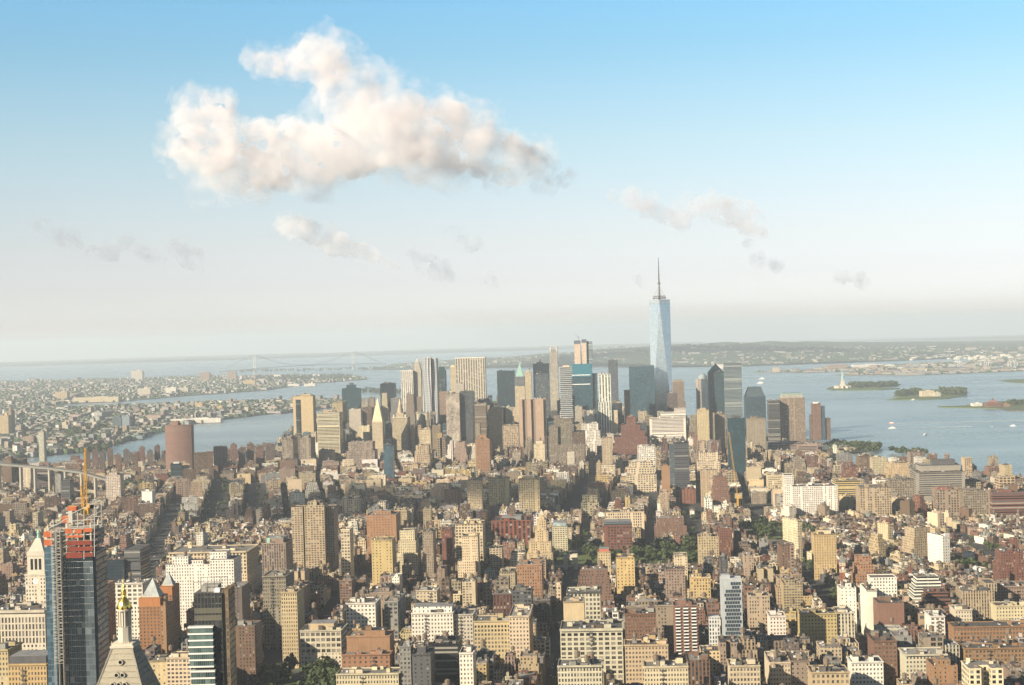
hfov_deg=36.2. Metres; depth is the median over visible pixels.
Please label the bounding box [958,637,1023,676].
loft building
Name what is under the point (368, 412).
office tower
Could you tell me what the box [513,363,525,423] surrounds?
gothic skyscraper
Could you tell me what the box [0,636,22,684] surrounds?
apartment building
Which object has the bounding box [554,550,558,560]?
tree
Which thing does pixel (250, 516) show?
apartment building
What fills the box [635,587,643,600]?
apartment building
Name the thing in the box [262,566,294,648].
loft building
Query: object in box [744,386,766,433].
glass tower
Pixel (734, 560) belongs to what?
apartment building
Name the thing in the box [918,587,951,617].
apartment building
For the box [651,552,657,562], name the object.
tree
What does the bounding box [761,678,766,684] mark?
loft building
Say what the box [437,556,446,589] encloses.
apartment building
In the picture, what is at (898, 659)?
loft building
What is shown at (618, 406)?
office tower
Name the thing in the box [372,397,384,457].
courthouse tower
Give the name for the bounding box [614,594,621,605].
row house
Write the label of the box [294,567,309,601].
apartment building
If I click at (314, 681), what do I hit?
tree
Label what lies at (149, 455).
apartment tower
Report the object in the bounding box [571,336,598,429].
unfinished skyscraper
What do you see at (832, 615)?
window
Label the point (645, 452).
loft building
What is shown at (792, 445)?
office tower
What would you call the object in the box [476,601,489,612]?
walk up building
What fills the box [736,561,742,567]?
walk up building
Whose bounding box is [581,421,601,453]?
office tower
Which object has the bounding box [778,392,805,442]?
office tower
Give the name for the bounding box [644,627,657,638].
loft building
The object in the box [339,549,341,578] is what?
apartment building
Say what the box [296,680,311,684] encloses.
tree
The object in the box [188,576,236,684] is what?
glass condominium tower
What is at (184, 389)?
apartment block
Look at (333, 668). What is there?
tree
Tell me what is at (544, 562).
apartment building
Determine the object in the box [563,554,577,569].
triumphal arch
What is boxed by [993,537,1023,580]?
apartment tower
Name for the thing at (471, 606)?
walk up building
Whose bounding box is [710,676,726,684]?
loft building
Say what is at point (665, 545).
tree
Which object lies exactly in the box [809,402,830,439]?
apartment tower
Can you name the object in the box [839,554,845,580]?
brick clock tower
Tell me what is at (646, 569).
walk up building
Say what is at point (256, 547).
window
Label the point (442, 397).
office tower
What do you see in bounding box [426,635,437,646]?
loft building
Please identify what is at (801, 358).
distant houses
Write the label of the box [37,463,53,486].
apartment tower
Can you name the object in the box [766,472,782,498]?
loft building
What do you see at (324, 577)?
walk up building
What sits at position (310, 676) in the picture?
tree
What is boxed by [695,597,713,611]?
loft building
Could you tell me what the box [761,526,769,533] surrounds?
tree
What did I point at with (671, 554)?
tree
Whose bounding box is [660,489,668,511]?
apartment building
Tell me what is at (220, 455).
apartment tower
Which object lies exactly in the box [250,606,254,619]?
loft building
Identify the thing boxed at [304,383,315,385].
warehouse block
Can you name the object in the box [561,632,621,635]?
window
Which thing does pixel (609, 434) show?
apartment building
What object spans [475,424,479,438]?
office tower
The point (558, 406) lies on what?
office tower
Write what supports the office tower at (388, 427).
on the pavement at (488, 538)
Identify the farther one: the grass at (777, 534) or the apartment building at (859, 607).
the grass at (777, 534)
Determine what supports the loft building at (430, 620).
on the pavement at (488, 538)
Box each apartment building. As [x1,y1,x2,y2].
[0,542,10,563]
[0,574,7,594]
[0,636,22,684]
[2,561,19,579]
[7,650,48,684]
[39,461,53,476]
[92,525,104,546]
[107,580,116,644]
[115,572,150,640]
[122,495,138,515]
[166,549,241,633]
[244,503,256,524]
[258,562,262,588]
[291,500,338,571]
[293,562,296,569]
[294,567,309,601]
[294,578,308,599]
[299,581,308,611]
[309,566,321,581]
[333,599,345,613]
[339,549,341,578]
[339,573,355,603]
[340,527,354,577]
[341,647,392,667]
[356,575,368,591]
[357,586,371,596]
[370,577,383,589]
[371,535,395,585]
[379,571,392,582]
[391,567,402,591]
[396,561,399,572]
[397,523,420,576]
[402,559,411,581]
[407,570,418,593]
[421,557,423,575]
[422,526,436,580]
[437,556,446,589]
[440,576,452,601]
[441,525,454,576]
[449,577,462,590]
[462,573,477,606]
[473,606,486,612]
[475,572,483,604]
[480,556,489,578]
[482,582,491,607]
[489,542,503,571]
[496,576,511,591]
[499,566,516,589]
[502,535,515,563]
[508,602,533,666]
[510,546,525,566]
[512,583,533,616]
[515,535,525,549]
[533,590,551,633]
[537,550,546,578]
[546,563,562,590]
[552,520,568,556]
[564,519,571,548]
[577,559,613,600]
[597,546,610,574]
[606,432,614,452]
[610,570,615,593]
[611,581,614,593]
[614,497,621,508]
[616,549,634,594]
[626,590,635,600]
[626,590,673,655]
[635,565,639,586]
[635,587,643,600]
[654,511,686,537]
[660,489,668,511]
[661,463,669,494]
[664,559,671,576]
[665,565,685,595]
[673,587,682,599]
[674,552,687,586]
[687,564,690,585]
[689,569,710,599]
[697,526,718,564]
[702,551,713,576]
[706,549,717,565]
[711,587,716,598]
[718,520,732,557]
[719,552,727,579]
[723,507,731,526]
[727,568,735,575]
[729,556,740,567]
[732,528,740,555]
[739,534,750,552]
[742,551,753,577]
[742,576,754,620]
[747,584,769,634]
[754,585,762,590]
[756,564,773,592]
[775,573,786,604]
[777,540,790,570]
[781,573,802,609]
[782,516,802,561]
[790,561,801,579]
[796,601,837,646]
[811,527,836,579]
[836,451,852,460]
[837,579,856,632]
[851,548,875,582]
[854,539,871,561]
[858,595,860,619]
[860,574,896,638]
[868,531,885,555]
[873,594,904,624]
[907,573,942,605]
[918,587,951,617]
[927,505,943,526]
[930,526,940,533]
[956,578,996,618]
[995,577,1023,600]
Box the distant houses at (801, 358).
[376,342,1023,367]
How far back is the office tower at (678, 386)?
4780.85 m
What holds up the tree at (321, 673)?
on the pavement at (488, 538)
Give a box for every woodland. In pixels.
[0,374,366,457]
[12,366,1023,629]
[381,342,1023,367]
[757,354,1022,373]
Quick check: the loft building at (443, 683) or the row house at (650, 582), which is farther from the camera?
the row house at (650, 582)
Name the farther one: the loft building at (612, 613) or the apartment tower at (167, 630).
the loft building at (612, 613)
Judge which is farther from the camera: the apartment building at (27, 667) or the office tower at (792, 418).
the office tower at (792, 418)
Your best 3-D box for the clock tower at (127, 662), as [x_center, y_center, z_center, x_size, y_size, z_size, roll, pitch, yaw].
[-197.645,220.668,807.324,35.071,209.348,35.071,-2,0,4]
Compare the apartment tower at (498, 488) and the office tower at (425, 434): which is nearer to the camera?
the apartment tower at (498, 488)
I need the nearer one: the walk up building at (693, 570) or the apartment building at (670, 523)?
the walk up building at (693, 570)
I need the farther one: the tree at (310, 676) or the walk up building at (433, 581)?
the walk up building at (433, 581)
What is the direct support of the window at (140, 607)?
in the brick apartment tower at (151, 600)
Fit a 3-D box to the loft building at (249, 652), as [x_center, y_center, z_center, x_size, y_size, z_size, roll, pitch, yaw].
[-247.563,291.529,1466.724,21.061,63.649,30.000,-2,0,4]
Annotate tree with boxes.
[260,663,271,678]
[261,671,276,684]
[268,662,279,672]
[281,652,298,669]
[283,668,293,681]
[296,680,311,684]
[300,661,313,679]
[304,673,318,682]
[309,677,316,684]
[312,660,323,679]
[316,655,334,669]
[316,666,326,680]
[326,666,336,679]
[327,669,338,684]
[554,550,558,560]
[569,541,575,551]
[580,542,592,552]
[588,549,596,560]
[591,538,601,547]
[611,551,615,563]
[635,546,643,557]
[637,538,644,546]
[643,540,650,548]
[644,545,652,552]
[644,553,650,560]
[648,548,656,555]
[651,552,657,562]
[654,538,661,546]
[659,539,670,546]
[661,542,669,549]
[662,550,670,560]
[669,542,677,548]
[669,549,676,560]
[682,534,690,541]
[686,543,693,551]
[686,551,690,560]
[689,551,697,562]
[691,535,697,542]
[739,521,746,526]
[744,520,751,527]
[751,523,760,532]
[754,525,761,532]
[757,531,763,537]
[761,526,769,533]
[766,527,773,536]
[768,520,775,527]
[802,522,809,528]
[808,524,815,531]
[958,557,968,568]
[967,557,975,562]
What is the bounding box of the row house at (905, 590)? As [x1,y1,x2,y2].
[899,589,908,594]
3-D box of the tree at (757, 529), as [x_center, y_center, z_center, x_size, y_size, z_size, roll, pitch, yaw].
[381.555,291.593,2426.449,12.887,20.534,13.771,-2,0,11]
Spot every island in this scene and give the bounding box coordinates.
[826,384,900,389]
[836,387,899,390]
[887,395,960,399]
[893,389,966,396]
[938,401,1023,408]
[1000,379,1023,382]
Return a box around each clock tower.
[24,529,45,602]
[97,577,160,684]
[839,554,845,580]
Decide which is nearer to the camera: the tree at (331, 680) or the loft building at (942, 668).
the loft building at (942, 668)
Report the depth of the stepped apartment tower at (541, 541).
2057.93 m
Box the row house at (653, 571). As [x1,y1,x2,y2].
[649,569,655,579]
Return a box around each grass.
[276,679,330,684]
[526,550,692,564]
[746,529,782,539]
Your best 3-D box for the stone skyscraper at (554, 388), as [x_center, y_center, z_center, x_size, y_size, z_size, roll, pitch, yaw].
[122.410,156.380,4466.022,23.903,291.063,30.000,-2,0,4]
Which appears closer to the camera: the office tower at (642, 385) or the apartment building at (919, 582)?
the apartment building at (919, 582)
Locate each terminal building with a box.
[970,402,981,405]
[984,398,1001,406]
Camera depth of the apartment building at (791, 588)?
1667.03 m
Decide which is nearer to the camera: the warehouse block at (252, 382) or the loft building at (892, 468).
the loft building at (892, 468)
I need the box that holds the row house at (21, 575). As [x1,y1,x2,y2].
[13,573,23,580]
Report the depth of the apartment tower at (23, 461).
3601.84 m
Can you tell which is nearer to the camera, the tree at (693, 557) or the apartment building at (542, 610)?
the apartment building at (542, 610)
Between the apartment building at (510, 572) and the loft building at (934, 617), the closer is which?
the loft building at (934, 617)
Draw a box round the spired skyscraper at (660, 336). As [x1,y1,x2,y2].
[649,258,671,416]
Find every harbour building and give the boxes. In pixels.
[919,390,933,396]
[933,392,940,396]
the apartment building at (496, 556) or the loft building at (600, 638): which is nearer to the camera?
the loft building at (600, 638)
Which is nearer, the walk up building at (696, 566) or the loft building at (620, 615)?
the loft building at (620, 615)
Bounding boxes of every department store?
[168,544,258,593]
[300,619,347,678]
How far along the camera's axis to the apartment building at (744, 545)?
2097.06 m
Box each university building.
[604,519,632,553]
[605,507,644,538]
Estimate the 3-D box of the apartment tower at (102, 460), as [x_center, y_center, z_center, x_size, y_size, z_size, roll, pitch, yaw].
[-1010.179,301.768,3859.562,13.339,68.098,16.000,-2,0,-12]
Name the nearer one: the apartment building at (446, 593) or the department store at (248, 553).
the apartment building at (446, 593)
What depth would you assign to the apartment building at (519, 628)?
1441.98 m
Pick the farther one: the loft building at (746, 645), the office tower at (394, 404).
the office tower at (394, 404)
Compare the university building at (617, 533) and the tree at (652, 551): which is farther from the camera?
the university building at (617, 533)
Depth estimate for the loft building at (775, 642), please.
1455.95 m
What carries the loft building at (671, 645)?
on the pavement at (488, 538)
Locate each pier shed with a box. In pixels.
[125,435,144,438]
[170,417,222,422]
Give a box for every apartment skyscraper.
[422,357,439,422]
[559,365,573,430]
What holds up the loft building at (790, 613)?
on the pavement at (488, 538)
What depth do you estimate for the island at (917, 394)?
7146.41 m
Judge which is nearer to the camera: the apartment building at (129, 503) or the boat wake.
the apartment building at (129, 503)
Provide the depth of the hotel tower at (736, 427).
3281.45 m
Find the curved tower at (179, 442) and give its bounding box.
[165,421,193,468]
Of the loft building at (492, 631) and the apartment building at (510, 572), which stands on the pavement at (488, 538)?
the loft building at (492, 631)
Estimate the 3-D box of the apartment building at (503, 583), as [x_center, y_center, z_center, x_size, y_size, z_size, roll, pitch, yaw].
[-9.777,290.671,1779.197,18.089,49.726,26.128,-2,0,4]
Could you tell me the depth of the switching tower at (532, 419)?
3938.70 m
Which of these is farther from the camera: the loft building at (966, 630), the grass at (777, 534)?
the grass at (777, 534)
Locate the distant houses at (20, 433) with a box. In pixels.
[0,372,363,458]
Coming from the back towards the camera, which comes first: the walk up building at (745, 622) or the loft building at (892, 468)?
the loft building at (892, 468)
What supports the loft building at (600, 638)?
on the pavement at (488, 538)
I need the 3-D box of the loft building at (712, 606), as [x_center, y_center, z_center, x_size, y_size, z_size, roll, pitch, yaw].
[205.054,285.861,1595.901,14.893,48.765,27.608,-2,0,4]
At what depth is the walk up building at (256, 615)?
1717.51 m
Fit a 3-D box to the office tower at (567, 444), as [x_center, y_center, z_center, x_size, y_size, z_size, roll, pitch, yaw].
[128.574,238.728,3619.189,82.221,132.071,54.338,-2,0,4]
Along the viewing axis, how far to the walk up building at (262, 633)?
1678.37 m
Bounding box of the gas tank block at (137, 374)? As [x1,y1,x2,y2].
[131,370,143,379]
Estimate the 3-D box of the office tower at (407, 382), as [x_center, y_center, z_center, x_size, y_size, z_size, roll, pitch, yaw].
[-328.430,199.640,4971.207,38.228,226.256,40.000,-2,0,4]
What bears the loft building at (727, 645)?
on the pavement at (488, 538)
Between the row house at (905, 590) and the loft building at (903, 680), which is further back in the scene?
the row house at (905, 590)
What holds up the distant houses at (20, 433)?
on the shore at (109, 380)
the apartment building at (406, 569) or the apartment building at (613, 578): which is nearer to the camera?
the apartment building at (613, 578)
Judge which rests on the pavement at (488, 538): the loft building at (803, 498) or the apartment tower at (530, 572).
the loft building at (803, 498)
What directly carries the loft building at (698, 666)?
on the pavement at (488, 538)
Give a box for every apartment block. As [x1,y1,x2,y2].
[0,413,11,433]
[5,408,14,432]
[23,435,35,441]
[62,421,67,428]
[112,415,121,426]
[122,415,131,425]
[130,414,134,424]
[162,405,177,408]
[165,387,177,393]
[179,387,189,392]
[195,402,203,406]
[200,371,210,380]
[227,371,236,379]
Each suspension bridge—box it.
[0,447,105,497]
[217,351,385,374]
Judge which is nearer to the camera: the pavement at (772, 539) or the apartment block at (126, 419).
the pavement at (772, 539)
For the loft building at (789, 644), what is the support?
on the pavement at (488, 538)
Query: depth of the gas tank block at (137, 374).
15016.38 m
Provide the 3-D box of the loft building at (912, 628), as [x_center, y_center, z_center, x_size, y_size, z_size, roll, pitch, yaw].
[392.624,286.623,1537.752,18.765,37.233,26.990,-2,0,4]
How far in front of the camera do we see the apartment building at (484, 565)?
2046.71 m
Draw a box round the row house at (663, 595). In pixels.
[661,585,665,599]
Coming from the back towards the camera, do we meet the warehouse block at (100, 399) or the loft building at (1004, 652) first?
the warehouse block at (100, 399)
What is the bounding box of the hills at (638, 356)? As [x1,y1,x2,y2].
[375,340,1023,368]
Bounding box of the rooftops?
[0,395,1023,684]
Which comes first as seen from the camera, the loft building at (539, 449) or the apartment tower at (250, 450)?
the loft building at (539, 449)
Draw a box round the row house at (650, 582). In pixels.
[645,576,652,587]
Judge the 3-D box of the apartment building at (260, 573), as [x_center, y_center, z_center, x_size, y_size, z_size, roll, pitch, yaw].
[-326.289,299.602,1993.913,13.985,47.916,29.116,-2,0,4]
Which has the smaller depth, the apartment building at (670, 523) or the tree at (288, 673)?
the tree at (288, 673)
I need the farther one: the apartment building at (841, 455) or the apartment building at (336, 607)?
the apartment building at (841, 455)
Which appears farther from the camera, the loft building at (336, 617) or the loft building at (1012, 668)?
the loft building at (336, 617)
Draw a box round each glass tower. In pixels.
[43,500,108,684]
[696,373,707,409]
[707,363,721,412]
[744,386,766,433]
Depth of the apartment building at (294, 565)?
1962.69 m
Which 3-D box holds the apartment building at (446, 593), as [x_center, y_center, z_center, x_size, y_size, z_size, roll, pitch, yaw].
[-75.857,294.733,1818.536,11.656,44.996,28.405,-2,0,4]
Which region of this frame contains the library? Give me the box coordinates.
[491,514,532,545]
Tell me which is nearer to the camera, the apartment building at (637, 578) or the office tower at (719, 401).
the apartment building at (637, 578)
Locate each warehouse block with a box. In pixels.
[55,390,69,399]
[73,396,120,402]
[137,387,151,395]
[243,380,255,384]
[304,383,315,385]
[825,364,847,368]
[851,364,882,367]
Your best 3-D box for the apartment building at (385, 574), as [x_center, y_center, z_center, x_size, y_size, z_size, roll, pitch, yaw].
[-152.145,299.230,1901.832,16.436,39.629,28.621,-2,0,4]
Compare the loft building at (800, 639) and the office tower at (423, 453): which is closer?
the loft building at (800, 639)
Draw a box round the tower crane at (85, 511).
[80,448,93,524]
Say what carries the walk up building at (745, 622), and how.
on the pavement at (488, 538)
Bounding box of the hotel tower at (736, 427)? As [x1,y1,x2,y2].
[727,415,745,482]
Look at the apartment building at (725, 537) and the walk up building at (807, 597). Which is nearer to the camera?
the walk up building at (807, 597)
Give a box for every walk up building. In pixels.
[253,611,260,619]
[262,623,263,643]
[310,582,316,599]
[315,580,326,605]
[316,570,328,584]
[403,588,411,609]
[410,592,415,599]
[423,572,430,585]
[428,573,436,585]
[453,590,461,601]
[464,605,476,608]
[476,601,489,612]
[483,574,490,581]
[484,567,494,578]
[488,576,496,586]
[544,579,550,592]
[552,577,561,602]
[601,600,614,609]
[618,610,624,620]
[622,593,634,605]
[636,580,645,595]
[639,570,644,586]
[642,563,648,575]
[685,586,689,597]
[690,567,702,573]
[691,564,700,570]
[714,561,718,570]
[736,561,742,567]
[737,567,743,575]
[743,620,747,628]
[746,572,756,581]
[752,549,759,561]
[753,581,762,586]
[759,554,770,561]
[779,566,790,573]
[803,592,812,606]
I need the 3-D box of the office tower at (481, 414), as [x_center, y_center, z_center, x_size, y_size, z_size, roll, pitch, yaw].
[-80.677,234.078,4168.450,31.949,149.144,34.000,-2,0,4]
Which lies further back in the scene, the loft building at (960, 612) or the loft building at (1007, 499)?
the loft building at (1007, 499)
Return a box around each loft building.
[0,601,46,649]
[141,484,154,502]
[145,636,160,658]
[148,653,170,684]
[166,645,195,684]
[231,581,250,623]
[235,619,262,684]
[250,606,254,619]
[261,530,292,574]
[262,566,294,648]
[304,602,317,623]
[326,612,344,622]
[335,665,399,684]
[336,604,345,622]
[345,589,381,633]
[346,625,394,666]
[347,620,363,634]
[366,509,400,562]
[369,577,400,626]
[384,589,406,638]
[395,639,407,666]
[399,640,414,684]
[400,618,411,640]
[411,601,456,642]
[412,635,435,684]
[412,636,425,649]
[416,582,440,602]
[417,633,432,642]
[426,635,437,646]
[432,631,461,684]
[435,682,453,684]
[453,603,476,645]
[455,516,485,564]
[459,639,476,684]
[473,610,532,662]
[476,639,495,680]
[476,654,488,684]
[479,680,491,684]
[493,585,511,614]
[503,646,517,676]
[506,674,523,684]
[514,669,535,684]
[517,649,542,684]
[534,438,545,461]
[557,650,603,684]
[560,611,624,684]
[563,595,584,619]
[566,584,601,619]
[602,601,617,618]
[606,673,618,684]
[619,614,625,649]
[622,682,642,684]
[623,656,625,682]
[624,605,656,638]
[624,632,667,684]
[627,459,656,491]
[637,444,655,471]
[642,654,688,684]
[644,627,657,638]
[669,636,673,656]
[670,652,685,659]
[674,591,694,600]
[686,650,709,684]
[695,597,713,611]
[697,450,719,480]
[699,645,719,674]
[700,628,707,644]
[701,676,712,684]
[705,598,720,624]
[710,669,727,684]
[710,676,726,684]
[717,634,736,670]
[726,651,760,684]
[737,627,758,661]
[743,625,751,634]
[755,642,763,677]
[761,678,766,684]
[764,649,787,680]
[765,634,793,650]
[765,651,790,684]
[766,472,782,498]
[766,604,785,634]
[769,593,774,609]
[775,598,795,634]
[782,473,837,514]
[783,638,798,650]
[794,633,812,652]
[800,639,814,660]
[806,657,849,684]
[810,661,817,664]
[816,637,841,664]
[821,655,840,664]
[832,476,859,496]
[833,605,854,637]
[834,633,858,649]
[840,638,857,667]
[846,650,883,684]
[855,482,891,515]
[866,630,897,683]
[873,617,901,632]
[882,459,910,477]
[886,474,913,496]
[890,627,911,650]
[896,672,911,684]
[897,646,908,677]
[897,647,947,681]
[899,592,914,624]
[900,615,923,640]
[914,608,947,638]
[916,625,945,651]
[923,603,945,635]
[926,655,957,684]
[931,484,961,515]
[943,638,959,680]
[947,619,1023,641]
[948,599,972,621]
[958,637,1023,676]
[960,486,989,515]
[961,657,1003,684]
[970,607,978,620]
[978,635,1003,642]
[988,483,1023,517]
[989,593,1023,620]
[1001,655,1021,679]
[1004,676,1011,684]
[1007,663,1023,684]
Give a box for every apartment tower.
[2,455,17,484]
[15,458,27,482]
[23,464,33,487]
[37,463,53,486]
[38,428,46,461]
[53,471,63,495]
[61,478,73,502]
[85,449,89,469]
[92,447,97,467]
[99,451,105,471]
[105,469,123,505]
[107,447,113,465]
[115,453,121,471]
[123,448,128,466]
[132,451,137,465]
[138,578,167,652]
[139,446,144,462]
[147,449,152,464]
[154,444,159,460]
[159,572,180,651]
[160,595,173,652]
[170,461,181,477]
[194,451,213,478]
[213,445,227,473]
[230,443,236,460]
[238,446,244,469]
[247,442,253,460]
[256,446,263,469]
[265,443,273,459]
[282,435,298,465]
[300,435,315,458]
[458,528,480,578]
[467,476,483,508]
[475,434,491,474]
[488,475,509,505]
[517,555,543,598]
[518,471,540,512]
[527,509,553,568]
[598,372,617,432]
[601,436,612,463]
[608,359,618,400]
[673,596,698,656]
[697,408,714,446]
[700,468,710,506]
[711,472,729,508]
[714,412,726,457]
[746,416,765,451]
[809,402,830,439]
[902,520,929,559]
[927,532,949,562]
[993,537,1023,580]
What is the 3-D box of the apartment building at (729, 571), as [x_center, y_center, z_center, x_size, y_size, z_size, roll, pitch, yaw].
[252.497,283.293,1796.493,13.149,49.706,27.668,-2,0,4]
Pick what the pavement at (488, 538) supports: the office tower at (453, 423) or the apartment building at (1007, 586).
the office tower at (453, 423)
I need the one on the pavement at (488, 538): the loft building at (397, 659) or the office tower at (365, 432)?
the loft building at (397, 659)
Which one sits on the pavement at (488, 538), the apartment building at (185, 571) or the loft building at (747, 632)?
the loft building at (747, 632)
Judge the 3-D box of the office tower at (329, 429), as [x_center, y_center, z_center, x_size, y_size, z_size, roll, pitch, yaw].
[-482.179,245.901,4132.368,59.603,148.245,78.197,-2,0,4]
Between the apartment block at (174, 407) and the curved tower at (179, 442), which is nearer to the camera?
the curved tower at (179, 442)
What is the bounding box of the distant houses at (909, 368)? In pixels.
[767,355,1023,374]
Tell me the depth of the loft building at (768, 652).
1360.11 m
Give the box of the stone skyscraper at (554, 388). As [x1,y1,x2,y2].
[549,346,558,410]
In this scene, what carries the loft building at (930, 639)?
on the pavement at (488, 538)
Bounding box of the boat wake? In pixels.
[917,426,961,427]
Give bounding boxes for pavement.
[54,449,861,671]
[276,674,328,679]
[554,548,696,566]
[746,528,782,540]
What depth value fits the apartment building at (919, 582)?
1726.68 m
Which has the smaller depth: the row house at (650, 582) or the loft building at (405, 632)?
the loft building at (405, 632)
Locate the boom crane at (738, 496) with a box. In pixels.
[728,432,740,506]
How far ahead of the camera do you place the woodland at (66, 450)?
8339.16 m
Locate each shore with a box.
[0,375,367,459]
[762,335,1023,411]
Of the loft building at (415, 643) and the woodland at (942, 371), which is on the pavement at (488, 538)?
the loft building at (415, 643)
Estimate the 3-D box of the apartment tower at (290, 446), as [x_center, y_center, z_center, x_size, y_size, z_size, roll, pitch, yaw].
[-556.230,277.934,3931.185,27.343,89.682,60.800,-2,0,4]
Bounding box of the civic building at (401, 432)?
[392,399,410,458]
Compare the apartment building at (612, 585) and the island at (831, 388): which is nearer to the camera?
the apartment building at (612, 585)
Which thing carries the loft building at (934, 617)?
on the pavement at (488, 538)
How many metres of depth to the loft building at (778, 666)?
1272.09 m
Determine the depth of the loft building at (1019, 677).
1256.83 m
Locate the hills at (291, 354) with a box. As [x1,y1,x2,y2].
[0,342,715,364]
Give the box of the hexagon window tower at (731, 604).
[708,573,742,644]
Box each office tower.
[107,544,150,581]
[280,584,304,667]
[293,393,315,434]
[317,407,343,462]
[318,448,334,468]
[332,400,346,428]
[342,383,361,418]
[346,440,377,470]
[349,406,362,432]
[356,423,372,440]
[361,398,368,407]
[361,406,373,430]
[380,382,396,414]
[381,392,389,421]
[383,442,394,477]
[386,421,390,436]
[390,397,399,423]
[401,370,413,411]
[406,391,415,424]
[415,443,431,466]
[417,412,430,428]
[419,426,432,448]
[438,367,446,405]
[439,391,448,422]
[442,424,446,436]
[445,389,460,443]
[450,365,455,391]
[453,439,468,462]
[455,357,486,400]
[455,380,464,392]
[459,390,474,443]
[475,402,487,436]
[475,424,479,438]
[478,398,490,408]
[488,407,503,454]
[497,370,514,406]
[502,421,519,449]
[524,368,531,398]
[533,359,549,397]
[535,371,549,416]
[547,409,556,432]
[549,417,585,465]
[557,400,560,414]
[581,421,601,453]
[584,409,596,421]
[584,413,594,422]
[612,403,623,423]
[613,414,648,454]
[624,390,629,423]
[629,365,655,417]
[649,408,685,441]
[667,390,677,411]
[669,440,689,495]
[672,379,685,407]
[689,414,697,432]
[714,370,724,412]
[723,362,742,424]
[767,399,780,440]
[767,441,817,455]
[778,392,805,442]
[909,459,964,501]
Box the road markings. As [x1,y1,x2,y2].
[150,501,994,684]
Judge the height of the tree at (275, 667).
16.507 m
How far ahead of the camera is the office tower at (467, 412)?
4041.42 m
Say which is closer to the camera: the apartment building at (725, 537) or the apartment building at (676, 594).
the apartment building at (676, 594)
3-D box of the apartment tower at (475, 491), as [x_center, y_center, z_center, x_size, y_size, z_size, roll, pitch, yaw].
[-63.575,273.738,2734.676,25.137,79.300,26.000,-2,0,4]
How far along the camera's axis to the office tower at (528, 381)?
4600.88 m
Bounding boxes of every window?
[140,607,159,632]
[170,547,257,566]
[282,594,296,611]
[475,625,508,631]
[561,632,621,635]
[626,647,666,653]
[802,615,835,624]
[949,628,1023,634]
[999,588,1023,600]
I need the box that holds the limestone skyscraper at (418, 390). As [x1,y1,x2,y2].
[413,359,422,411]
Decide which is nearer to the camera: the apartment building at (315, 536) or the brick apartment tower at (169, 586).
the brick apartment tower at (169, 586)
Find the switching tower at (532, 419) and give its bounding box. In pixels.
[518,398,546,457]
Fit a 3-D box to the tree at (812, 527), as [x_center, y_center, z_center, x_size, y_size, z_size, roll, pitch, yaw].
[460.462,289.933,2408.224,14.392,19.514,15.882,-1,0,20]
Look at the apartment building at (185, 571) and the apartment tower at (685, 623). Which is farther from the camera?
the apartment building at (185, 571)
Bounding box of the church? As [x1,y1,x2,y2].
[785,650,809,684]
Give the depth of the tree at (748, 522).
2490.41 m
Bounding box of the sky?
[0,0,1023,361]
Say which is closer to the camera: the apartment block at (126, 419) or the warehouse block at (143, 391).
the apartment block at (126, 419)
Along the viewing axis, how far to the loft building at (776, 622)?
1532.08 m
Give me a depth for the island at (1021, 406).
6049.75 m
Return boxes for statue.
[834,371,850,387]
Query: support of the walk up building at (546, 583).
on the pavement at (488, 538)
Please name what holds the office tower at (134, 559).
on the pavement at (488, 538)
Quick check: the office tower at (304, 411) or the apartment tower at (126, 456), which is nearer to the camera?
the apartment tower at (126, 456)
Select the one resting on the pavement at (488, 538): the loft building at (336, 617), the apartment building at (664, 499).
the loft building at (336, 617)
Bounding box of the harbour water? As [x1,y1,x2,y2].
[0,334,1023,476]
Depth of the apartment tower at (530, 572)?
1741.71 m

